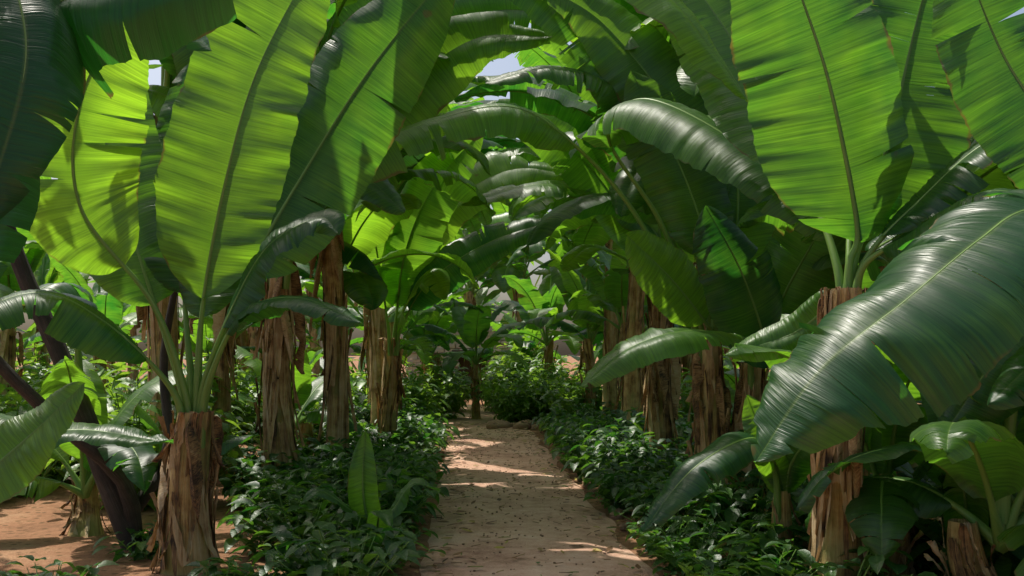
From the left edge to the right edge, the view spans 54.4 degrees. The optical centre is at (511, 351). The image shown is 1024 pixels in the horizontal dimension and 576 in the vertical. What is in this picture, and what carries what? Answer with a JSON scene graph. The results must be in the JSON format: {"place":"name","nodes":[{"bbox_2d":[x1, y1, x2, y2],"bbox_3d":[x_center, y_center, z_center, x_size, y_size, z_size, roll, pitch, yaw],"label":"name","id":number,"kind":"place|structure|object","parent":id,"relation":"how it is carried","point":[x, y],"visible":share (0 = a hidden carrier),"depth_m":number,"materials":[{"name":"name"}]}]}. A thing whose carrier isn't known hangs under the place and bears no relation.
{"place":"outdoors","nodes":[
{"label":"outdoors","id":0,"kind":"place"},
{"bbox_2d":[0,356,940,575],"bbox_3d":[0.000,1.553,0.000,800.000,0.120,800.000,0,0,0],"label":"ground","id":1,"kind":"structure","parent":0,"point":[28,526],"depth_m":8.31,"materials":[{"name":"soil"}]},
{"bbox_2d":[15,342,53,384],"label":"leafy shrub","id":2,"kind":"object","parent":1,"relation":"on","point":[29,358],"visible":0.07,"depth_m":20.34,"materials":[{"name":"green plant"}]},
{"bbox_2d":[0,227,97,407],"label":"banana plant","id":3,"kind":"object","parent":1,"relation":"on","point":[8,348],"visible":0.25,"depth_m":14.59,"materials":[{"name":"green plant"}]},
{"bbox_2d":[16,253,88,379],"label":"banana plant","id":4,"kind":"object","parent":1,"relation":"on","point":[46,272],"visible":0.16,"depth_m":22.20,"materials":[{"name":"green plant"}]},
{"bbox_2d":[0,387,113,498],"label":"leafy shrub","id":5,"kind":"object","parent":1,"relation":"on","point":[24,408],"visible":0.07,"depth_m":10.89,"materials":[{"name":"green plant"}]},
{"bbox_2d":[0,353,115,479],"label":"leafy shrub","id":6,"kind":"object","parent":1,"relation":"on","point":[17,398],"visible":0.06,"depth_m":12.11,"materials":[{"name":"green plant"}]},
{"bbox_2d":[0,555,118,575],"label":"leafy shrub","id":7,"kind":"object","parent":1,"relation":"on","point":[82,570],"visible":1,"depth_m":6.22,"materials":[{"name":"green plant"}]},
{"bbox_2d":[0,381,173,503],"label":"banana plant","id":8,"kind":"object","parent":1,"relation":"on","point":[31,440],"visible":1,"depth_m":4.50,"materials":[{"name":"green plant"}]},
{"bbox_2d":[23,252,150,386],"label":"banana plant","id":9,"kind":"object","parent":1,"relation":"on","point":[110,307],"visible":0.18,"depth_m":19.44,"materials":[{"name":"green plant"}]},
{"bbox_2d":[0,64,177,550],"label":"tree","id":10,"kind":"object","parent":1,"relation":"on","point":[124,503],"visible":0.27,"depth_m":7.84,"materials":[{"name":"brown plant"}]},
{"bbox_2d":[0,298,205,537],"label":"banana sucker","id":11,"kind":"object","parent":1,"relation":"on","point":[84,519],"visible":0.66,"depth_m":8.30,"materials":[{"name":"green plant"}]},
{"bbox_2d":[0,0,236,277],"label":"banana plant","id":12,"kind":"object","parent":1,"relation":"on","point":[52,52],"visible":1,"depth_m":3.93,"materials":[{"name":"green plant"}]},
{"bbox_2d":[92,520,163,561],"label":"leafy shrub","id":13,"kind":"object","parent":1,"relation":"on","point":[140,548],"visible":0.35,"depth_m":7.50,"materials":[{"name":"green plant"}]},
{"bbox_2d":[45,366,243,510],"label":"leafy shrub","id":14,"kind":"object","parent":1,"relation":"on","point":[120,400],"visible":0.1,"depth_m":9.99,"materials":[{"name":"green plant"}]},
{"bbox_2d":[41,337,253,435],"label":"leafy shrub","id":15,"kind":"object","parent":1,"relation":"on","point":[111,401],"visible":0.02,"depth_m":12.35,"materials":[{"name":"green plant"}]},
{"bbox_2d":[114,375,257,494],"bbox_3d":[-3.242,0.752,9.606,1.263,1.789,1.021,0,0,43],"label":"banana sucker","id":16,"kind":"object","parent":1,"relation":"on","point":[147,421],"visible":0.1,"depth_m":9.47,"materials":[{"name":"green plant"}]},
{"bbox_2d":[129,374,262,479],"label":"leafy shrub","id":17,"kind":"object","parent":1,"relation":"on","point":[215,388],"visible":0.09,"depth_m":11.99,"materials":[{"name":"green plant"}]},
{"bbox_2d":[141,319,261,364],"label":"banana plant","id":18,"kind":"object","parent":1,"relation":"on","point":[208,345],"visible":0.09,"depth_m":26.31,"materials":[{"name":"green plant"}]},
{"bbox_2d":[0,0,454,575],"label":"banana plant","id":19,"kind":"object","parent":1,"relation":"on","point":[224,168],"visible":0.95,"depth_m":6.93,"materials":[{"name":"green plant"}]},
{"bbox_2d":[184,557,271,575],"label":"leafy shrub","id":20,"kind":"object","parent":1,"relation":"on","point":[247,567],"visible":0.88,"depth_m":6.28,"materials":[{"name":"green plant"}]},
{"bbox_2d":[136,0,347,494],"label":"banana plant","id":21,"kind":"object","parent":1,"relation":"on","point":[168,77],"visible":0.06,"depth_m":10.47,"materials":[{"name":"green plant"}]},
{"bbox_2d":[229,364,262,442],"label":"leafy shrub","id":22,"kind":"object","parent":1,"relation":"on","point":[242,389],"visible":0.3,"depth_m":16.89,"materials":[{"name":"green plant"}]},
{"bbox_2d":[219,460,304,517],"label":"leafy shrub","id":23,"kind":"object","parent":1,"relation":"on","point":[236,488],"visible":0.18,"depth_m":9.38,"materials":[{"name":"green plant"}]},
{"bbox_2d":[218,450,319,504],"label":"leafy shrub","id":24,"kind":"object","parent":1,"relation":"on","point":[240,471],"visible":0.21,"depth_m":9.96,"materials":[{"name":"green plant"}]},
{"bbox_2d":[224,430,333,484],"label":"leafy shrub","id":25,"kind":"object","parent":1,"relation":"on","point":[250,449],"visible":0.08,"depth_m":11.22,"materials":[{"name":"green plant"}]},
{"bbox_2d":[205,336,361,448],"bbox_3d":[-3.228,0.436,13.886,2.757,2.448,2.187,0,0,-27],"label":"banana sucker","id":26,"kind":"object","parent":1,"relation":"on","point":[309,388],"visible":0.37,"depth_m":13.89,"materials":[{"name":"green plant"}]},
{"bbox_2d":[216,488,356,563],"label":"leafy shrub","id":27,"kind":"object","parent":1,"relation":"on","point":[250,528],"visible":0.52,"depth_m":7.42,"materials":[{"name":"green plant"}]},
{"bbox_2d":[226,474,348,529],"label":"leafy shrub","id":28,"kind":"object","parent":1,"relation":"on","point":[253,493],"visible":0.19,"depth_m":8.57,"materials":[{"name":"green plant"}]},
{"bbox_2d":[210,242,380,479],"bbox_3d":[-3.479,-0.733,12.235,3.444,4.798,3.413,0,0,-34],"label":"banana plant","id":29,"kind":"object","parent":1,"relation":"on","point":[361,261],"visible":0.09,"depth_m":12.20,"materials":[{"name":"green plant"}]},
{"bbox_2d":[250,455,341,504],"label":"leafy shrub","id":30,"kind":"object","parent":1,"relation":"on","point":[292,473],"visible":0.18,"depth_m":9.43,"materials":[{"name":"green plant"}]},
{"bbox_2d":[257,481,347,534],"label":"leafy shrub","id":31,"kind":"object","parent":1,"relation":"on","point":[296,502],"visible":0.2,"depth_m":8.21,"materials":[{"name":"green plant"}]},
{"bbox_2d":[261,439,353,477],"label":"leafy shrub","id":32,"kind":"object","parent":1,"relation":"on","point":[338,447],"visible":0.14,"depth_m":10.46,"materials":[{"name":"green plant"}]},
{"bbox_2d":[266,459,348,515],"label":"leafy shrub","id":33,"kind":"object","parent":1,"relation":"on","point":[305,476],"visible":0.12,"depth_m":9.12,"materials":[{"name":"green plant"}]},
{"bbox_2d":[249,521,429,575],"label":"leafy shrub","id":34,"kind":"object","parent":1,"relation":"on","point":[319,567],"visible":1,"depth_m":6.19,"materials":[{"name":"green plant"}]},
{"bbox_2d":[261,512,417,575],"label":"leafy shrub","id":35,"kind":"object","parent":1,"relation":"on","point":[388,541],"visible":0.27,"depth_m":6.76,"materials":[{"name":"green plant"}]},
{"bbox_2d":[299,431,438,535],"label":"banana plant","id":36,"kind":"object","parent":1,"relation":"on","point":[362,491],"visible":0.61,"depth_m":7.58,"materials":[{"name":"green plant"}]},
{"bbox_2d":[300,261,447,402],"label":"banana plant","id":37,"kind":"object","parent":1,"relation":"on","point":[436,310],"visible":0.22,"depth_m":19.22,"materials":[{"name":"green plant"}]},
{"bbox_2d":[302,450,448,518],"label":"leafy shrub","id":38,"kind":"object","parent":1,"relation":"on","point":[379,473],"visible":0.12,"depth_m":9.28,"materials":[{"name":"green plant"}]},
{"bbox_2d":[318,467,443,536],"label":"leafy shrub","id":39,"kind":"object","parent":1,"relation":"on","point":[391,492],"visible":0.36,"depth_m":8.46,"materials":[{"name":"green plant"}]},
{"bbox_2d":[323,514,445,571],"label":"leafy shrub","id":40,"kind":"object","parent":1,"relation":"on","point":[420,553],"visible":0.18,"depth_m":7.38,"materials":[{"name":"green plant"}]},
{"bbox_2d":[297,181,479,400],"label":"banana plant","id":41,"kind":"object","parent":1,"relation":"on","point":[366,231],"visible":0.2,"depth_m":12.83,"materials":[{"name":"green plant"}]},
{"bbox_2d":[309,52,495,453],"bbox_3d":[-1.031,-1.647,12.062,2.826,6.644,4.544,0,0,4],"label":"banana plant","id":42,"kind":"object","parent":1,"relation":"on","point":[337,390],"visible":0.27,"depth_m":11.93,"materials":[{"name":"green plant"}]},
{"bbox_2d":[363,363,455,415],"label":"leafy shrub","id":43,"kind":"object","parent":1,"relation":"on","point":[422,395],"visible":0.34,"depth_m":20.07,"materials":[{"name":"green plant"}]},
{"bbox_2d":[366,414,454,455],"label":"leafy shrub","id":44,"kind":"object","parent":1,"relation":"on","point":[427,431],"visible":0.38,"depth_m":14.43,"materials":[{"name":"green plant"}]},
{"bbox_2d":[377,428,445,456],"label":"leafy shrub","id":45,"kind":"object","parent":1,"relation":"on","point":[427,445],"visible":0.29,"depth_m":14.00,"materials":[{"name":"green plant"}]},
{"bbox_2d":[347,301,483,376],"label":"banana plant","id":46,"kind":"object","parent":1,"relation":"on","point":[423,354],"visible":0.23,"depth_m":22.39,"materials":[{"name":"green plant"}]},
{"bbox_2d":[354,60,505,428],"bbox_3d":[-1.299,-1.983,17.426,2.898,7.327,5.664,0,0,-9],"label":"banana plant","id":47,"kind":"object","parent":1,"relation":"on","point":[376,318],"visible":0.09,"depth_m":17.07,"materials":[{"name":"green plant"}]},
{"bbox_2d":[402,355,482,418],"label":"leafy shrub","id":48,"kind":"object","parent":1,"relation":"on","point":[452,402],"visible":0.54,"depth_m":23.47,"materials":[{"name":"green plant"}]},
{"bbox_2d":[147,0,747,481],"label":"banana plant","id":49,"kind":"object","parent":1,"relation":"on","point":[481,34],"visible":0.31,"depth_m":9.88,"materials":[{"name":"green plant"}]},
{"bbox_2d":[400,288,496,383],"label":"banana plant","id":50,"kind":"object","parent":1,"relation":"on","point":[443,322],"visible":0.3,"depth_m":26.16,"materials":[{"name":"green plant"}]},
{"bbox_2d":[351,138,565,442],"bbox_3d":[-0.781,-0.825,14.015,3.271,4.950,1.266,0,0,11],"label":"banana plant","id":51,"kind":"object","parent":1,"relation":"on","point":[436,221],"visible":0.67,"depth_m":14.02,"materials":[{"name":"green plant"}]},
{"bbox_2d":[448,228,497,305],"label":"banana plant","id":52,"kind":"object","parent":1,"relation":"on","point":[470,293],"visible":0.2,"depth_m":39.21,"materials":[{"name":"green plant"}]},
{"bbox_2d":[412,324,541,385],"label":"walls","id":53,"kind":"structure","parent":1,"relation":"on","point":[467,348],"depth_m":34.00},
{"bbox_2d":[407,326,555,385],"bbox_3d":[-1.040,0.349,33.991,5.103,2.517,0.214,0,0,0],"label":"stone facing","id":54,"kind":"object","parent":53,"relation":"attached to","point":[412,357],"visible":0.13,"depth_m":33.93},
{"bbox_2d":[415,298,539,418],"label":"banana plant","id":55,"kind":"object","parent":1,"relation":"on","point":[473,326],"visible":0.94,"depth_m":23.30,"materials":[{"name":"green plant"}]},
{"bbox_2d":[0,157,975,388],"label":"distant foliage","id":56,"kind":"object","parent":1,"relation":"on","point":[482,297],"visible":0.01,"depth_m":42.35,"materials":[{"name":"green plant"}]},
{"bbox_2d":[468,352,549,411],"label":"leafy shrub","id":57,"kind":"object","parent":1,"relation":"on","point":[504,370],"visible":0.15,"depth_m":25.92,"materials":[{"name":"green plant"}]},
{"bbox_2d":[482,372,550,422],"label":"leafy shrub","id":58,"kind":"object","parent":1,"relation":"on","point":[522,413],"visible":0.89,"depth_m":21.88,"materials":[{"name":"green plant"}]},
{"bbox_2d":[504,373,563,421],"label":"leafy shrub","id":59,"kind":"object","parent":1,"relation":"on","point":[547,390],"visible":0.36,"depth_m":22.21,"materials":[{"name":"green plant"}]},
{"bbox_2d":[490,308,580,368],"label":"banana plant","id":60,"kind":"object","parent":1,"relation":"on","point":[530,342],"visible":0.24,"depth_m":30.87,"materials":[{"name":"green plant"}]},
{"bbox_2d":[490,274,582,379],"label":"banana plant","id":61,"kind":"object","parent":1,"relation":"on","point":[545,299],"visible":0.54,"depth_m":26.70,"materials":[{"name":"green plant"}]},
{"bbox_2d":[479,207,598,370],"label":"banana plant","id":62,"kind":"object","parent":1,"relation":"on","point":[534,249],"visible":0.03,"depth_m":28.18,"materials":[{"name":"green plant"}]},
{"bbox_2d":[486,199,601,321],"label":"banana plant","id":63,"kind":"object","parent":1,"relation":"on","point":[518,268],"visible":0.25,"depth_m":38.59,"materials":[{"name":"green plant"}]},
{"bbox_2d":[480,45,622,415],"bbox_3d":[0.878,-2.134,18.886,3.018,7.632,5.901,0,0,-14],"label":"banana plant","id":64,"kind":"object","parent":1,"relation":"on","point":[610,342],"visible":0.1,"depth_m":19.09,"materials":[{"name":"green plant"}]},
{"bbox_2d":[486,419,639,537],"bbox_3d":[0.285,1.550,14.880,1.709,0.322,12.683,0,0,0],"label":"stone edging","id":65,"kind":"object","parent":1,"relation":"on","point":[498,424],"visible":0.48,"depth_m":20.38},
{"bbox_2d":[476,20,650,423],"bbox_3d":[0.781,-1.795,15.773,2.955,6.946,4.751,0,0,6],"label":"banana plant","id":66,"kind":"object","parent":1,"relation":"on","point":[593,231],"visible":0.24,"depth_m":15.66,"materials":[{"name":"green plant"}]},
{"bbox_2d":[517,246,626,412],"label":"banana plant","id":67,"kind":"object","parent":1,"relation":"on","point":[572,286],"visible":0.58,"depth_m":21.12,"materials":[{"name":"green plant"}]},
{"bbox_2d":[461,82,695,451],"bbox_3d":[1.115,-0.926,12.767,3.498,5.151,1.162,0,0,-15],"label":"banana plant","id":68,"kind":"object","parent":1,"relation":"on","point":[583,176],"visible":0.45,"depth_m":12.88,"materials":[{"name":"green plant"}]},
{"bbox_2d":[454,0,705,454],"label":"banana plant","id":69,"kind":"object","parent":1,"relation":"on","point":[577,112],"visible":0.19,"depth_m":11.18,"materials":[{"name":"green plant"}]},
{"bbox_2d":[544,419,623,461],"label":"leafy shrub","id":70,"kind":"object","parent":1,"relation":"on","point":[550,439],"visible":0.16,"depth_m":14.00,"materials":[{"name":"green plant"}]},
{"bbox_2d":[548,424,638,469],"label":"leafy shrub","id":71,"kind":"object","parent":1,"relation":"on","point":[577,440],"visible":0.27,"depth_m":13.32,"materials":[{"name":"green plant"}]},
{"bbox_2d":[369,0,824,520],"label":"banana plant","id":72,"kind":"object","parent":1,"relation":"on","point":[691,162],"visible":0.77,"depth_m":8.98,"materials":[{"name":"green plant"}]},
{"bbox_2d":[562,430,658,481],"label":"leafy shrub","id":73,"kind":"object","parent":1,"relation":"on","point":[599,448],"visible":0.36,"depth_m":12.18,"materials":[{"name":"green plant"}]},
{"bbox_2d":[579,454,654,491],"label":"leafy shrub","id":74,"kind":"object","parent":1,"relation":"on","point":[615,464],"visible":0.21,"depth_m":10.97,"materials":[{"name":"green plant"}]},
{"bbox_2d":[545,237,695,409],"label":"banana plant","id":75,"kind":"object","parent":1,"relation":"on","point":[612,287],"visible":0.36,"depth_m":17.48,"materials":[{"name":"green plant"}]},
{"bbox_2d":[583,464,668,513],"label":"leafy shrub","id":76,"kind":"object","parent":1,"relation":"on","point":[614,490],"visible":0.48,"depth_m":9.82,"materials":[{"name":"green plant"}]},
{"bbox_2d":[606,412,693,453],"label":"leafy shrub","id":77,"kind":"object","parent":1,"relation":"on","point":[637,428],"visible":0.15,"depth_m":13.43,"materials":[{"name":"green plant"}]},
{"bbox_2d":[615,473,690,524],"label":"leafy shrub","id":78,"kind":"object","parent":1,"relation":"on","point":[649,498],"visible":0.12,"depth_m":9.12,"materials":[{"name":"green plant"}]},
{"bbox_2d":[620,435,693,471],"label":"leafy shrub","id":79,"kind":"object","parent":1,"relation":"on","point":[639,450],"visible":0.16,"depth_m":11.95,"materials":[{"name":"green plant"}]},
{"bbox_2d":[629,440,694,482],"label":"leafy shrub","id":80,"kind":"object","parent":1,"relation":"on","point":[653,465],"visible":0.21,"depth_m":10.85,"materials":[{"name":"green plant"}]},
{"bbox_2d":[613,480,716,537],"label":"leafy shrub","id":81,"kind":"object","parent":1,"relation":"on","point":[663,527],"visible":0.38,"depth_m":8.64,"materials":[{"name":"green plant"}]},
{"bbox_2d":[625,515,708,548],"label":"leafy shrub","id":82,"kind":"object","parent":1,"relation":"on","point":[657,534],"visible":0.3,"depth_m":7.98,"materials":[{"name":"green plant"}]},
{"bbox_2d":[625,514,752,570],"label":"leafy shrub","id":83,"kind":"object","parent":1,"relation":"on","point":[710,543],"visible":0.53,"depth_m":7.42,"materials":[{"name":"green plant"}]},
{"bbox_2d":[530,5,893,96],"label":"banana plant","id":84,"kind":"object","parent":1,"relation":"on","point":[684,79],"depth_m":9.39,"materials":[{"name":"green plant"}]},
{"bbox_2d":[580,205,844,511],"bbox_3d":[1.521,-0.376,8.479,3.094,4.052,1.619,0,0,-40],"label":"banana plant","id":85,"kind":"object","parent":1,"relation":"on","point":[758,278],"visible":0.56,"depth_m":8.55,"materials":[{"name":"green plant"}]},
{"bbox_2d":[646,535,780,575],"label":"leafy shrub","id":86,"kind":"object","parent":1,"relation":"on","point":[668,554],"visible":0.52,"depth_m":6.81,"materials":[{"name":"green plant"}]},
{"bbox_2d":[640,395,810,560],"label":"banana plant","id":87,"kind":"object","parent":1,"relation":"on","point":[730,454],"visible":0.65,"depth_m":6.70,"materials":[{"name":"green plant"}]},
{"bbox_2d":[684,468,808,537],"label":"leafy shrub","id":88,"kind":"object","parent":1,"relation":"on","point":[721,502],"visible":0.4,"depth_m":8.20,"materials":[{"name":"green plant"}]},
{"bbox_2d":[691,508,801,548],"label":"leafy shrub","id":89,"kind":"object","parent":1,"relation":"on","point":[715,534],"visible":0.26,"depth_m":7.89,"materials":[{"name":"green plant"}]},
{"bbox_2d":[673,537,841,575],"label":"leafy shrub","id":90,"kind":"object","parent":1,"relation":"on","point":[805,555],"visible":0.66,"depth_m":6.21,"materials":[{"name":"green plant"}]},
{"bbox_2d":[719,522,879,575],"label":"leafy shrub","id":91,"kind":"object","parent":1,"relation":"on","point":[772,534],"visible":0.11,"depth_m":6.72,"materials":[{"name":"green plant"}]},
{"bbox_2d":[739,511,876,563],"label":"leafy shrub","id":92,"kind":"object","parent":1,"relation":"on","point":[797,530],"visible":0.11,"depth_m":7.11,"materials":[{"name":"green plant"}]},
{"bbox_2d":[729,540,937,575],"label":"leafy shrub","id":93,"kind":"object","parent":1,"relation":"on","point":[871,563],"visible":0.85,"depth_m":6.00,"materials":[{"name":"green plant"}]},
{"bbox_2d":[667,0,1023,575],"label":"banana plant","id":94,"kind":"object","parent":1,"relation":"on","point":[835,125],"visible":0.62,"depth_m":6.24,"materials":[{"name":"green plant"}]},
{"bbox_2d":[735,343,955,575],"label":"banana sucker","id":95,"kind":"object","parent":1,"relation":"on","point":[888,526],"visible":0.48,"depth_m":6.21,"materials":[{"name":"green plant"}]},
{"bbox_2d":[707,37,1023,476],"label":"banana plant","id":96,"kind":"object","parent":1,"relation":"on","point":[993,175],"visible":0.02,"depth_m":7.84,"materials":[{"name":"green plant"}]},
{"bbox_2d":[751,0,1023,462],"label":"banana plant","id":97,"kind":"object","parent":1,"relation":"on","point":[934,320],"visible":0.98,"depth_m":4.51,"materials":[{"name":"green plant"}]},
{"bbox_2d":[797,339,1023,514],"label":"banana sucker","id":98,"kind":"object","parent":1,"relation":"on","point":[821,480],"visible":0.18,"depth_m":5.97,"materials":[{"name":"green plant"}]},
{"bbox_2d":[805,276,1023,575],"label":"banana sucker","id":99,"kind":"object","parent":1,"relation":"on","point":[977,459],"visible":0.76,"depth_m":5.77,"materials":[{"name":"green plant"}]},
{"bbox_2d":[893,400,986,571],"bbox_3d":[3.085,0.688,7.270,1.712,1.916,2.159,0,0,-44],"label":"banana sucker","id":100,"kind":"object","parent":1,"relation":"on","point":[933,473],"visible":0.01,"depth_m":7.30,"materials":[{"name":"green plant"}]},
{"bbox_2d":[910,475,1001,575],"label":"leafy shrub","id":101,"kind":"object","parent":1,"relation":"on","point":[923,567],"visible":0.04,"depth_m":6.85,"materials":[{"name":"green plant"}]},
{"bbox_2d":[893,473,1023,574],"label":"banana sucker","id":102,"kind":"object","parent":1,"relation":"on","point":[963,499],"visible":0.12,"depth_m":6.17,"materials":[{"name":"green plant"}]},
{"bbox_2d":[906,505,1023,575],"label":"leafy shrub","id":103,"kind":"object","parent":1,"relation":"on","point":[1007,563],"visible":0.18,"depth_m":6.13,"materials":[{"name":"green plant"}]},
{"bbox_2d":[0,7,1023,355],"label":"sky","id":104,"kind":"structure","parent":0,"point":[499,66],"materials":[{"name":"white"}]},
{"bbox_2d":[419,404,658,575],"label":"dirt path","id":105,"kind":"structure","parent":0,"point":[553,540],"depth_m":9.40,"materials":[{"name":"soil"}]},
{"bbox_2d":[432,430,639,575],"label":"pebbles","id":106,"kind":"object","parent":105,"relation":"on","point":[541,535],"visible":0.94,"depth_m":10.58,"materials":[{"name":"stone"}]},
{"bbox_2d":[387,421,686,575],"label":"fallen leaves","id":107,"kind":"object","parent":105,"relation":"on","point":[609,548],"visible":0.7,"depth_m":9.79,"materials":[{"name":"brown plant"}]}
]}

